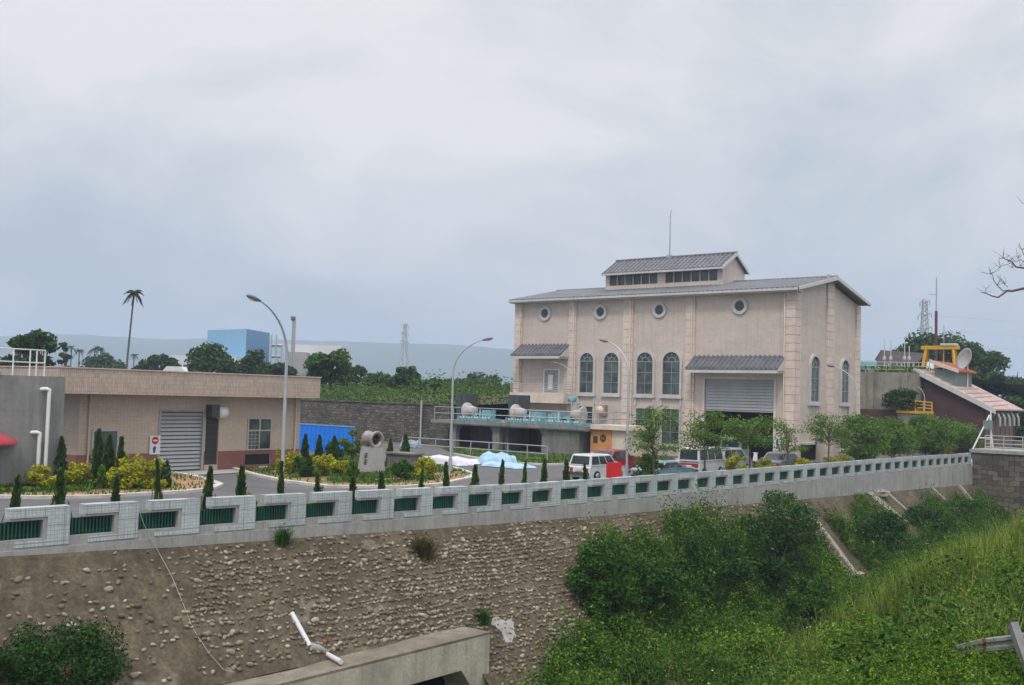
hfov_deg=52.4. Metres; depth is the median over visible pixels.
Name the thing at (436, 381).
background tree
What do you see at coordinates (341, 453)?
garden shrub
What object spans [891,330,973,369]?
background tree
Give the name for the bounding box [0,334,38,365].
background tree
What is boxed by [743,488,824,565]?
feathery sapling
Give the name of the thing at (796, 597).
bank bush
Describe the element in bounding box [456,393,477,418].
control cabinet
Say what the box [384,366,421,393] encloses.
background tree
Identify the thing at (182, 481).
planted flower bed
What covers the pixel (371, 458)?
turbine monument
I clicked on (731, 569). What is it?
bank bush
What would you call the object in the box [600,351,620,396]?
window
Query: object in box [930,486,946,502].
concrete rib
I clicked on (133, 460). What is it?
garden shrub
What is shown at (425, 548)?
bank plant
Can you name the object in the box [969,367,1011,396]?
background tree
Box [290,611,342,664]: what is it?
broken pipe
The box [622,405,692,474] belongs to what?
street tree
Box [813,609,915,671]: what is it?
bank bush
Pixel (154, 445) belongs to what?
no entry sign
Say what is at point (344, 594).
cobble embankment
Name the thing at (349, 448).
leafy tree
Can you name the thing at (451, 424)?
street lamp
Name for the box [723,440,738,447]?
window
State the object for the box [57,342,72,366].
background tree
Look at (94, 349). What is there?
palm tree
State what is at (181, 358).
white factory
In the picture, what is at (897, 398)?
wall shrub
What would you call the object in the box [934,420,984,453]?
street tree
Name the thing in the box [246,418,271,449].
window
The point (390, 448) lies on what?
garden conifer
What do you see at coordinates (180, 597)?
hanging cord
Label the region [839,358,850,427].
window
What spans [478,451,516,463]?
tarpaulin heap
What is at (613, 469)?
red board
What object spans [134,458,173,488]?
garden shrub
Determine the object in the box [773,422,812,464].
street tree
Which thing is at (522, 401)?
control cabinet
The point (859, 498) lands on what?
bank plant
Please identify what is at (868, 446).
street tree
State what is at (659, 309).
round window
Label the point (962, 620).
undergrowth
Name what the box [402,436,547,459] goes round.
yard railing
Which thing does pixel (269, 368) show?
background tree
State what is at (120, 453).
garden conifer
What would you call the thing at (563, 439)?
hoist platform
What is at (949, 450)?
shrub
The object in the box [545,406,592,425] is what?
gate hoist
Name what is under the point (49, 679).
bank bush
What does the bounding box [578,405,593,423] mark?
window
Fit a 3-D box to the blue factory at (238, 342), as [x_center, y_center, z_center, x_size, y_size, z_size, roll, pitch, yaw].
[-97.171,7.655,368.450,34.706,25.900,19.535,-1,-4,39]
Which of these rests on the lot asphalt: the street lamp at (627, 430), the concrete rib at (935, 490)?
the street lamp at (627, 430)
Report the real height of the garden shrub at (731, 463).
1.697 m
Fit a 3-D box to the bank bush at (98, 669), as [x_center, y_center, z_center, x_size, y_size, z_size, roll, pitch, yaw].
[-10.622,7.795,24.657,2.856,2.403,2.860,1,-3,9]
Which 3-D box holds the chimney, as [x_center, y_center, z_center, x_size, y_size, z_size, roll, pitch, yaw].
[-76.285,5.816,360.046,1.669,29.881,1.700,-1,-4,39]
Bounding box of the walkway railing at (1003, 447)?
[985,435,1023,450]
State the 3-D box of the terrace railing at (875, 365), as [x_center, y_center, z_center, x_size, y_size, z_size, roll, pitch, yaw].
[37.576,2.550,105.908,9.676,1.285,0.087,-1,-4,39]
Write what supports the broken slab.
on the cobble embankment
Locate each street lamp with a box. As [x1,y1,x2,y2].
[246,294,287,471]
[448,337,492,472]
[553,362,572,410]
[599,339,629,475]
[827,365,856,459]
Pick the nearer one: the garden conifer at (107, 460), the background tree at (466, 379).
the garden conifer at (107, 460)
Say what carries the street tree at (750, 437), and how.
on the planting strip
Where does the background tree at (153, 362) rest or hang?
on the ground at (465, 432)
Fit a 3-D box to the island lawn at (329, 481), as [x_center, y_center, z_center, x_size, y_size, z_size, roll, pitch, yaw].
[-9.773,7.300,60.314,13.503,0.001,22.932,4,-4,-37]
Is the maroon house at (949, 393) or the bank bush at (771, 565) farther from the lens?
the maroon house at (949, 393)
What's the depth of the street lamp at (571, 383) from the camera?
83.37 m
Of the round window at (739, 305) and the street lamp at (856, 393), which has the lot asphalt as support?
the street lamp at (856, 393)
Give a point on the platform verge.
(528, 457)
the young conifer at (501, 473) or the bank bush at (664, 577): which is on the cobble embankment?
the bank bush at (664, 577)
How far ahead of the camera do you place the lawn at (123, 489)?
44.50 m
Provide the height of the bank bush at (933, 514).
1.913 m
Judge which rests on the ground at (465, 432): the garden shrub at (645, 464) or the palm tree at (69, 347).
the palm tree at (69, 347)
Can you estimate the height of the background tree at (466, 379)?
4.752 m
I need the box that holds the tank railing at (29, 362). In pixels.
[0,347,45,375]
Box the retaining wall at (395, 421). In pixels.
[300,399,455,445]
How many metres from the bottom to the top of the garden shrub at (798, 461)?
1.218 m
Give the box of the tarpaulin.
[479,461,535,468]
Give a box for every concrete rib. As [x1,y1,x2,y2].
[806,504,856,577]
[888,494,922,523]
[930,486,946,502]
[957,484,983,514]
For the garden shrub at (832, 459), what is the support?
on the planting strip
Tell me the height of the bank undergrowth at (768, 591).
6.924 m
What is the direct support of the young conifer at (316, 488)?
on the planting strip
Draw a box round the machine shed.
[875,339,924,371]
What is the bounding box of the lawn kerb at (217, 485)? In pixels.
[0,471,223,498]
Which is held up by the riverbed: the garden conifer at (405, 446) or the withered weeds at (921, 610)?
the withered weeds at (921, 610)
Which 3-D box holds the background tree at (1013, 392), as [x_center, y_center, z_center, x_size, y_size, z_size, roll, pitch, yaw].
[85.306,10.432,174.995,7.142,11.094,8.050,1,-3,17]
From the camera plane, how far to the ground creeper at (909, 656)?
24.12 m
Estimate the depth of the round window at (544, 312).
93.69 m
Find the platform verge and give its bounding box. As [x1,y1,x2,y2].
[442,447,670,462]
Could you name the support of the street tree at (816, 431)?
on the planting strip
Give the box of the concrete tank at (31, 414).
[0,371,65,485]
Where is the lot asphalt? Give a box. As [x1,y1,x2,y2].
[0,440,971,522]
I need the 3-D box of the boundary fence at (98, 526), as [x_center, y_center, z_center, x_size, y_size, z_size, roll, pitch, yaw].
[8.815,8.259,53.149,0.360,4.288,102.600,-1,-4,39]
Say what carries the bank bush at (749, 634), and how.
on the riverbed
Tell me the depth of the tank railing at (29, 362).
46.73 m
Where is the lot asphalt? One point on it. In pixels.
(258, 486)
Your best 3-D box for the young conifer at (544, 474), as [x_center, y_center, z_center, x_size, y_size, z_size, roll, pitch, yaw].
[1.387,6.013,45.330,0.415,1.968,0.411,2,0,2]
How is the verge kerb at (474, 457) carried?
on the lot asphalt
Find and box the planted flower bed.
[2,473,466,494]
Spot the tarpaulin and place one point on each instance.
(506, 465)
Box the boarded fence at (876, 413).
[860,409,913,451]
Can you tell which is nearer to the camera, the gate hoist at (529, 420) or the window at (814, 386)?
the window at (814, 386)
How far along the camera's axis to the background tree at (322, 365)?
110.80 m
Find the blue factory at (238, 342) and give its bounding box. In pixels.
[207,326,269,361]
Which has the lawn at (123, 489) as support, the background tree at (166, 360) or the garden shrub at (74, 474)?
the garden shrub at (74, 474)
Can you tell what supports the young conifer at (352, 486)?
on the planting strip
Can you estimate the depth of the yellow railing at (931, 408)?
100.29 m
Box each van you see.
[569,453,624,479]
[678,446,725,471]
[721,447,752,468]
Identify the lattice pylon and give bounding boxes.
[396,323,408,373]
[917,298,931,338]
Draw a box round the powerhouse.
[508,209,870,461]
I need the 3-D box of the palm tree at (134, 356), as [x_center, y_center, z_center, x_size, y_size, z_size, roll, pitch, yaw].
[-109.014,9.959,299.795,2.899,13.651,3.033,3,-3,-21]
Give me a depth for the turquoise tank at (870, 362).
110.00 m
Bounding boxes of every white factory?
[171,355,240,372]
[288,344,351,375]
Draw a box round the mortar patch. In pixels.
[491,616,514,642]
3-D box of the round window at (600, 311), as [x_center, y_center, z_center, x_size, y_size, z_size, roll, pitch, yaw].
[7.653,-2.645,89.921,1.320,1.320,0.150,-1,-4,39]
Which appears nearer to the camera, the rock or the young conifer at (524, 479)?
the young conifer at (524, 479)
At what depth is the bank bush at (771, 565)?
51.72 m
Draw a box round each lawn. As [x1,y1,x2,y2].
[4,473,182,492]
[245,456,467,483]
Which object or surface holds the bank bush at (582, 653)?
attached to the cobble embankment
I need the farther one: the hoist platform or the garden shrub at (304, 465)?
the hoist platform
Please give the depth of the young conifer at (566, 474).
46.78 m
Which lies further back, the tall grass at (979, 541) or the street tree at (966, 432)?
the street tree at (966, 432)
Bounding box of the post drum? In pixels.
[568,396,575,403]
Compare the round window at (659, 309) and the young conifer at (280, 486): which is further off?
the round window at (659, 309)
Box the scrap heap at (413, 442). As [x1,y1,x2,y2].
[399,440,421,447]
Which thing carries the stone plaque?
on the island lawn at (329, 481)
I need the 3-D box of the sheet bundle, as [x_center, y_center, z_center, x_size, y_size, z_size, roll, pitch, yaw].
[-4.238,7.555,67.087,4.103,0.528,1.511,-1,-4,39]
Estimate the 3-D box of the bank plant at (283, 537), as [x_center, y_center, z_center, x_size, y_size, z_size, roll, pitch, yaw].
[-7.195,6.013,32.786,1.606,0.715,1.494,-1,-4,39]
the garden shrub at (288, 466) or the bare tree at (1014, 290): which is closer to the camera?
the bare tree at (1014, 290)
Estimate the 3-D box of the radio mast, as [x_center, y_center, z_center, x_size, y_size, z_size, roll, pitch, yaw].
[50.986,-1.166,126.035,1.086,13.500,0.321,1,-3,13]
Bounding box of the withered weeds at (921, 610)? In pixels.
[628,560,1023,684]
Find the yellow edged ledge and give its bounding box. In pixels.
[896,410,933,454]
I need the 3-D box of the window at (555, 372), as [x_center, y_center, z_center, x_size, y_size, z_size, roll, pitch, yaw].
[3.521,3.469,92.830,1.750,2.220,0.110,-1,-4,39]
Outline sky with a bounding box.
[0,0,1023,461]
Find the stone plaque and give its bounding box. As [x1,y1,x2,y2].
[385,451,424,467]
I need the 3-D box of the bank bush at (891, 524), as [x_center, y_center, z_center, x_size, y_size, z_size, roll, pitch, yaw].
[22.648,11.723,65.683,5.024,2.555,5.061,2,-3,-13]
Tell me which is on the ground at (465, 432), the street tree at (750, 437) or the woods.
the woods
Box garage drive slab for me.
[665,458,756,461]
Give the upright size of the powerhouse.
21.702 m
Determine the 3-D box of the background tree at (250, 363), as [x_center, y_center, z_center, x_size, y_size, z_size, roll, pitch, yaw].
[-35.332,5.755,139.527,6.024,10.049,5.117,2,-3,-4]
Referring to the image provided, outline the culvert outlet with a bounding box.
[219,626,489,684]
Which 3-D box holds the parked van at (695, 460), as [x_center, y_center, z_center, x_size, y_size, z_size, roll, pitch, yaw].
[11.488,7.187,62.766,1.810,1.780,3.425,-1,-4,39]
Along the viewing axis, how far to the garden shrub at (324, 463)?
54.61 m
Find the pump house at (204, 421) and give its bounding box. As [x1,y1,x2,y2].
[0,366,321,471]
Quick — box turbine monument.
[358,430,384,472]
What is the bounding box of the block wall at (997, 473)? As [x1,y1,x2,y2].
[969,448,1023,520]
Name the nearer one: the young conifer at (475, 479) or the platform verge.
the young conifer at (475, 479)
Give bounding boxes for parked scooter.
[752,452,760,466]
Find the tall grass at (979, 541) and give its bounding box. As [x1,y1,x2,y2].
[607,498,1023,684]
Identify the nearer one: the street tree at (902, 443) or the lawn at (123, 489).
the lawn at (123, 489)
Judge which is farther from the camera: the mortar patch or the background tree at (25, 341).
the background tree at (25, 341)
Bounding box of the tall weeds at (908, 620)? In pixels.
[483,498,1023,684]
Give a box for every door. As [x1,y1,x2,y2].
[90,429,118,469]
[204,417,217,464]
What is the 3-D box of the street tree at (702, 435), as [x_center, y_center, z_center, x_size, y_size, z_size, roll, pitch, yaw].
[10.529,5.778,57.574,3.535,4.414,3.431,2,-3,-11]
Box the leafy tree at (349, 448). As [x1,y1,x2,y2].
[337,428,364,460]
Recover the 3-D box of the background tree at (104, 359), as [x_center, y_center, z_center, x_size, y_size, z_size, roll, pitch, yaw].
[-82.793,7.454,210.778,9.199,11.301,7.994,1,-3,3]
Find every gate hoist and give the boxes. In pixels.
[457,402,500,421]
[505,404,547,423]
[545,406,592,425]
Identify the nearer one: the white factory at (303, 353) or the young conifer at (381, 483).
the young conifer at (381, 483)
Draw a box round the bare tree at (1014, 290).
[977,199,1023,297]
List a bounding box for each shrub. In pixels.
[23,464,56,486]
[64,461,92,485]
[92,464,106,487]
[106,457,145,489]
[114,450,144,476]
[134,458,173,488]
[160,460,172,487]
[274,448,302,473]
[291,455,315,476]
[311,454,334,474]
[323,440,344,457]
[331,459,348,473]
[345,460,359,476]
[389,458,415,479]
[411,456,438,477]
[634,452,664,481]
[723,452,746,469]
[752,457,776,467]
[793,457,812,464]
[821,453,852,467]
[880,387,922,408]
[941,442,951,453]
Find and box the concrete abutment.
[859,369,922,410]
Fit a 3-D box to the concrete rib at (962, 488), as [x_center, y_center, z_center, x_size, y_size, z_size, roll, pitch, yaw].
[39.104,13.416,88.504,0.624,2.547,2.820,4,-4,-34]
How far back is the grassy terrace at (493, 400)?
103.94 m
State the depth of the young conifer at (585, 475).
47.67 m
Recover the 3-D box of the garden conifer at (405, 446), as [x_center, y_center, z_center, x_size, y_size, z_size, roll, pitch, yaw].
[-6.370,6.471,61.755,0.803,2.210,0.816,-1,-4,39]
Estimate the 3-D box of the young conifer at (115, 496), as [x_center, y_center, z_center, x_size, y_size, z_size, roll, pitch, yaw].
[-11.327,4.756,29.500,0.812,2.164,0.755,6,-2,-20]
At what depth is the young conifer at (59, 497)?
28.44 m
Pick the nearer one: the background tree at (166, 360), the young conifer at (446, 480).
the young conifer at (446, 480)
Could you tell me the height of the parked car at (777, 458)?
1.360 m
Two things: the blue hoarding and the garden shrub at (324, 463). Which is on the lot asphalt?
the blue hoarding
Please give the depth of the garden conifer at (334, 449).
64.62 m
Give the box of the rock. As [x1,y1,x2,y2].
[876,488,889,496]
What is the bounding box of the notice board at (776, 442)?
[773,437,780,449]
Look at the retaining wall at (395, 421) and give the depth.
96.50 m
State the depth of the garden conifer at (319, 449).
65.62 m
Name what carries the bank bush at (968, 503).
attached to the cobble embankment
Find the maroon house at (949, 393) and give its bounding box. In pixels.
[913,359,1023,455]
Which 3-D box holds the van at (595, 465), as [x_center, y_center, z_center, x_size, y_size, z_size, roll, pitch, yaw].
[4.752,6.895,57.677,1.860,1.470,3.712,-1,-4,39]
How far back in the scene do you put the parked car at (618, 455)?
63.67 m
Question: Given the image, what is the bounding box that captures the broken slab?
[866,492,908,523]
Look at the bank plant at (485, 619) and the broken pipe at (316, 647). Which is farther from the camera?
the bank plant at (485, 619)
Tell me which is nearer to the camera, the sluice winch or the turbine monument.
the turbine monument
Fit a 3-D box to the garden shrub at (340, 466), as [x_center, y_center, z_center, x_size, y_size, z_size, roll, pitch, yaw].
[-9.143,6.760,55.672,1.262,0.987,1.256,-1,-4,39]
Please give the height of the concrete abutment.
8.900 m
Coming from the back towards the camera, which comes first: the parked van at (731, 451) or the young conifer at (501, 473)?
the parked van at (731, 451)
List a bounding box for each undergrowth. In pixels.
[496,507,1023,684]
[536,484,1016,684]
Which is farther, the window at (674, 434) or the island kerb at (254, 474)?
the window at (674, 434)
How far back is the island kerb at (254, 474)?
50.51 m
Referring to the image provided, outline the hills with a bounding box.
[0,334,513,383]
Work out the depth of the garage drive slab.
79.19 m
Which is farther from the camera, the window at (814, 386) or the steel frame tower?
the steel frame tower
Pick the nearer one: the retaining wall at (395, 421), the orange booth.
the orange booth
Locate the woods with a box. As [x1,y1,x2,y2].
[273,374,1001,413]
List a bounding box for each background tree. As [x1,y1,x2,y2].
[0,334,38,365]
[22,328,59,365]
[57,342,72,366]
[78,352,125,368]
[131,354,161,369]
[160,353,181,369]
[184,340,242,373]
[236,349,264,373]
[257,359,297,375]
[303,348,355,395]
[346,364,367,389]
[360,371,392,388]
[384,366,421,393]
[414,377,444,393]
[444,377,475,388]
[466,372,502,390]
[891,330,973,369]
[946,341,1011,378]
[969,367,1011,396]
[999,371,1023,400]
[1003,395,1023,446]
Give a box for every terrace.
[301,387,507,404]
[972,379,1023,394]
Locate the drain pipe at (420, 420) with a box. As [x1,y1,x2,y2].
[419,400,422,440]
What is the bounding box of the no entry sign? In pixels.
[149,436,160,454]
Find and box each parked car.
[593,448,641,468]
[630,460,694,475]
[757,451,804,466]
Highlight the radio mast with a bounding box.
[929,277,937,369]
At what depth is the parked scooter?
72.08 m
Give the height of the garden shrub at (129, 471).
1.543 m
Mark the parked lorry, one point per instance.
(745, 451)
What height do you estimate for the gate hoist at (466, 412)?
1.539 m
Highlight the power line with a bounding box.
[932,315,1023,349]
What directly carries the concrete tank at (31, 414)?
on the lot asphalt
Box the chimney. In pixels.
[290,316,295,366]
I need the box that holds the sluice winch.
[972,415,993,448]
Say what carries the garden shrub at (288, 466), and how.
on the island lawn at (329, 481)
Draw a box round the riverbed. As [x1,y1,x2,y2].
[645,598,1013,684]
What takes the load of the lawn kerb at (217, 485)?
on the lot asphalt
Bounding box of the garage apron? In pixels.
[177,469,238,474]
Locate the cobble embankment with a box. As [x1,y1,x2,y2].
[0,484,981,684]
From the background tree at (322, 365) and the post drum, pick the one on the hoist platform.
the post drum
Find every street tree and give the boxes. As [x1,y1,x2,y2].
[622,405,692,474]
[669,409,733,470]
[718,413,785,474]
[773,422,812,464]
[804,413,856,462]
[830,412,896,459]
[865,415,921,457]
[907,413,960,455]
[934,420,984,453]
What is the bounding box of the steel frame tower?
[270,335,282,362]
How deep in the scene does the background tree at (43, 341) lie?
89.48 m
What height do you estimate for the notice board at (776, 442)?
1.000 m
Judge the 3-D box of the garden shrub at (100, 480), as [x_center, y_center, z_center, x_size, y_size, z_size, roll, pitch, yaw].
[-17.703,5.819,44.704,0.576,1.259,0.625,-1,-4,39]
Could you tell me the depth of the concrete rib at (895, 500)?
75.10 m
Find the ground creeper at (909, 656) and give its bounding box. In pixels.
[625,565,1023,684]
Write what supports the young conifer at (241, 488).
on the planting strip
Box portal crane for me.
[921,343,959,368]
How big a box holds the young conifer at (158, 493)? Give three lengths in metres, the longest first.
2.570 x 0.667 x 0.620 m
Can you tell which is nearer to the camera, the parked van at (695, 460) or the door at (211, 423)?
the door at (211, 423)
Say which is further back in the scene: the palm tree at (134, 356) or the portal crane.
the palm tree at (134, 356)
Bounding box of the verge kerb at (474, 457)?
[453,453,563,465]
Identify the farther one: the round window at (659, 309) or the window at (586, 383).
the window at (586, 383)
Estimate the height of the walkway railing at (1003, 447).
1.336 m
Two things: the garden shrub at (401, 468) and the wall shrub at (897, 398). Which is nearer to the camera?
the garden shrub at (401, 468)
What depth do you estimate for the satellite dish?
106.69 m
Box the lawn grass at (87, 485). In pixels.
[0,445,674,494]
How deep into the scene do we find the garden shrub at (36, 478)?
44.51 m
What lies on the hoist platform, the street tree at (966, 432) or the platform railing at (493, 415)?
the platform railing at (493, 415)
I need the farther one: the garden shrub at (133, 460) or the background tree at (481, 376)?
the background tree at (481, 376)
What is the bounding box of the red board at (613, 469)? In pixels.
[606,462,621,477]
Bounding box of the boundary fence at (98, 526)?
[0,453,971,556]
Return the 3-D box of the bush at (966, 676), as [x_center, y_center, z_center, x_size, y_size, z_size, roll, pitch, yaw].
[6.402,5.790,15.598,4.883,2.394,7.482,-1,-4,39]
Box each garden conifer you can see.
[53,436,69,475]
[90,428,103,481]
[101,434,115,481]
[115,436,125,479]
[300,434,308,456]
[314,434,322,455]
[330,436,338,459]
[385,438,393,463]
[400,433,409,451]
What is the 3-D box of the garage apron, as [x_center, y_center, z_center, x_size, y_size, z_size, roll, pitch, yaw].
[-15.305,6.968,56.355,2.280,0.001,7.400,-1,-4,39]
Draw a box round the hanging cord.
[140,513,233,671]
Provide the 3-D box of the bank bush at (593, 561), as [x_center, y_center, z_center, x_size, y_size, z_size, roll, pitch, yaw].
[3.549,9.190,40.883,2.955,3.198,3.254,-1,-4,39]
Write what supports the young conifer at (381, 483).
on the planting strip
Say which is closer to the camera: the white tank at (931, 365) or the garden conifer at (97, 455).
the garden conifer at (97, 455)
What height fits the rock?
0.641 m
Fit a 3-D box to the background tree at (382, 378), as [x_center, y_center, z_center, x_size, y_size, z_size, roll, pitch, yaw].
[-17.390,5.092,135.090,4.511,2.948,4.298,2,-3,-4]
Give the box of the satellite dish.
[956,348,971,387]
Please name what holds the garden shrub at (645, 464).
on the planting strip
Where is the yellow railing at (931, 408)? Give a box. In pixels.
[899,401,932,410]
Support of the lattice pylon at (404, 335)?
on the ground at (465, 432)
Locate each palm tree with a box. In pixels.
[65,346,75,365]
[74,349,83,366]
[87,346,103,355]
[123,290,143,368]
[130,354,139,367]
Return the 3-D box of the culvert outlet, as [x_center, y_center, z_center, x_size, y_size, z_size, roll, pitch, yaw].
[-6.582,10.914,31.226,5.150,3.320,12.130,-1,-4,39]
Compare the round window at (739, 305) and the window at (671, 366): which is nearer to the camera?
the round window at (739, 305)
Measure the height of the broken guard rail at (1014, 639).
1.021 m
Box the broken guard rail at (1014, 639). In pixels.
[950,622,1023,671]
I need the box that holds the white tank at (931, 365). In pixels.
[926,363,933,370]
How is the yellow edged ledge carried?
on the lot asphalt
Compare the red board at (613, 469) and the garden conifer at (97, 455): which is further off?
the red board at (613, 469)
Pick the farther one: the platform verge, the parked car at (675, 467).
the platform verge
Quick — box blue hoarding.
[299,423,354,451]
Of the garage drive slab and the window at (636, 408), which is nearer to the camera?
the garage drive slab
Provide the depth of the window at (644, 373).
86.80 m
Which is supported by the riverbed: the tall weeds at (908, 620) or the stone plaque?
the tall weeds at (908, 620)
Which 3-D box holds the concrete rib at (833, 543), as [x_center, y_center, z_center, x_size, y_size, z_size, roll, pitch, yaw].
[18.851,11.723,61.752,0.470,3.967,4.280,4,-4,-34]
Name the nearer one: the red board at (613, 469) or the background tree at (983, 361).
the red board at (613, 469)
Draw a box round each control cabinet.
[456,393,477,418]
[508,395,529,418]
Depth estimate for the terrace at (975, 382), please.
139.53 m
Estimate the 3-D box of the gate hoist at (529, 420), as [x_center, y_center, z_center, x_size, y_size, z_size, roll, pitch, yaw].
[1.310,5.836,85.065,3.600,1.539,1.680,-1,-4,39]
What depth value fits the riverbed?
35.45 m
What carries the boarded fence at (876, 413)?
on the ground at (465, 432)
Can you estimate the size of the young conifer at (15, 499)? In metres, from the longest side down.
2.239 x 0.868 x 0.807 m
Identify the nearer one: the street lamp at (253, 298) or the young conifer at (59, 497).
the young conifer at (59, 497)
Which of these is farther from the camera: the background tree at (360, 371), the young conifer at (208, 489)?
the background tree at (360, 371)
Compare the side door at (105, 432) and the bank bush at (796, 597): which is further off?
the side door at (105, 432)
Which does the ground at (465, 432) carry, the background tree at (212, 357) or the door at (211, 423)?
the background tree at (212, 357)
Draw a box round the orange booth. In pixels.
[590,424,646,456]
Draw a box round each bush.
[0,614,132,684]
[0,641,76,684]
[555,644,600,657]
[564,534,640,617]
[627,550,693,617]
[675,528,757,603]
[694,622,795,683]
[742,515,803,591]
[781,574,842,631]
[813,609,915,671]
[839,613,1023,684]
[844,509,914,549]
[904,506,954,532]
[942,499,984,514]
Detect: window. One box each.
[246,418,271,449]
[539,306,550,320]
[543,369,559,392]
[576,351,595,403]
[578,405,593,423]
[594,304,606,319]
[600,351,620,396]
[633,350,655,405]
[634,407,653,445]
[652,302,666,317]
[658,407,680,446]
[659,350,682,406]
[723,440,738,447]
[732,298,747,313]
[808,354,821,405]
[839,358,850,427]
[839,436,848,451]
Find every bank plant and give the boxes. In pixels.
[270,524,300,545]
[408,533,443,560]
[474,606,495,625]
[853,492,870,501]
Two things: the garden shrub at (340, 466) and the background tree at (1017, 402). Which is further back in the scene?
the background tree at (1017, 402)
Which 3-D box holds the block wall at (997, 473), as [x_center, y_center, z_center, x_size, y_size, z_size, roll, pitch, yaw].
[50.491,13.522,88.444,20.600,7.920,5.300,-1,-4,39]
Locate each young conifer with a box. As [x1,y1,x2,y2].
[1,473,21,521]
[50,466,72,517]
[110,473,120,501]
[149,458,162,512]
[200,465,215,509]
[235,464,246,495]
[277,460,284,493]
[313,471,320,491]
[347,476,356,500]
[377,472,385,488]
[418,468,424,487]
[442,461,449,485]
[469,464,479,494]
[497,458,504,492]
[521,460,526,482]
[539,458,547,481]
[562,459,570,488]
[582,463,588,486]
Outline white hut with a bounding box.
[163,366,187,370]
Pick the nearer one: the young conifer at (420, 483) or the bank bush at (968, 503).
the young conifer at (420, 483)
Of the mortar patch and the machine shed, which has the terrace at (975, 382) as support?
the machine shed
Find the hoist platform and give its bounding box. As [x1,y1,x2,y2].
[431,419,644,454]
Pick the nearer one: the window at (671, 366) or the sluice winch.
the window at (671, 366)
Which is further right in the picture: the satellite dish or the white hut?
the satellite dish
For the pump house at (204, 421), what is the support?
on the lot asphalt
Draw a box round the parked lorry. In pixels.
[720,437,748,455]
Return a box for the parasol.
[0,433,17,444]
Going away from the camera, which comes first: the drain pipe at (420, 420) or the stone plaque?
the stone plaque
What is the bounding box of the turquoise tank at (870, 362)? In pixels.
[860,360,876,371]
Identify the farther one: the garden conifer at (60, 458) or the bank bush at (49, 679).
the garden conifer at (60, 458)
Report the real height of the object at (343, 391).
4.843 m
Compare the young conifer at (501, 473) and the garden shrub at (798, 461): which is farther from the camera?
the garden shrub at (798, 461)
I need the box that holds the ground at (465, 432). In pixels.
[354,405,1023,456]
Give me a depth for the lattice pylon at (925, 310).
300.51 m
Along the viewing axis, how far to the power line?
296.82 m
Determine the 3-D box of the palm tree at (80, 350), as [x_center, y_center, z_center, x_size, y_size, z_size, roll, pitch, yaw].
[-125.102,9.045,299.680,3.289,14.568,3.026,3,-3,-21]
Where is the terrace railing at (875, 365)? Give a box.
[861,361,929,373]
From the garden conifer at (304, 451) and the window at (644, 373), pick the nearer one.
the garden conifer at (304, 451)
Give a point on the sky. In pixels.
(360, 170)
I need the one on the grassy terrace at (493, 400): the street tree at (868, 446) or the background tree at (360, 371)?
the background tree at (360, 371)
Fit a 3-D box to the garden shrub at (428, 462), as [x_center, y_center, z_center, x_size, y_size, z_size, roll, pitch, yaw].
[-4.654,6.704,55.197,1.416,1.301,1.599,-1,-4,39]
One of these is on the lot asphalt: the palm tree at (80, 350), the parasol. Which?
the parasol
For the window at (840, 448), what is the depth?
85.76 m
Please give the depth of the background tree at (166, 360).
164.52 m
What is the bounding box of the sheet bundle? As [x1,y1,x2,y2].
[424,455,474,465]
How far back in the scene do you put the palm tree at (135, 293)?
140.05 m
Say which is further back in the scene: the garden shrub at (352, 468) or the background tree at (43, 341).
the background tree at (43, 341)
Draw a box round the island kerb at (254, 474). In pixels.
[232,460,472,488]
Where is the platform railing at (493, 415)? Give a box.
[434,406,626,425]
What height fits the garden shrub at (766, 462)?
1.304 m

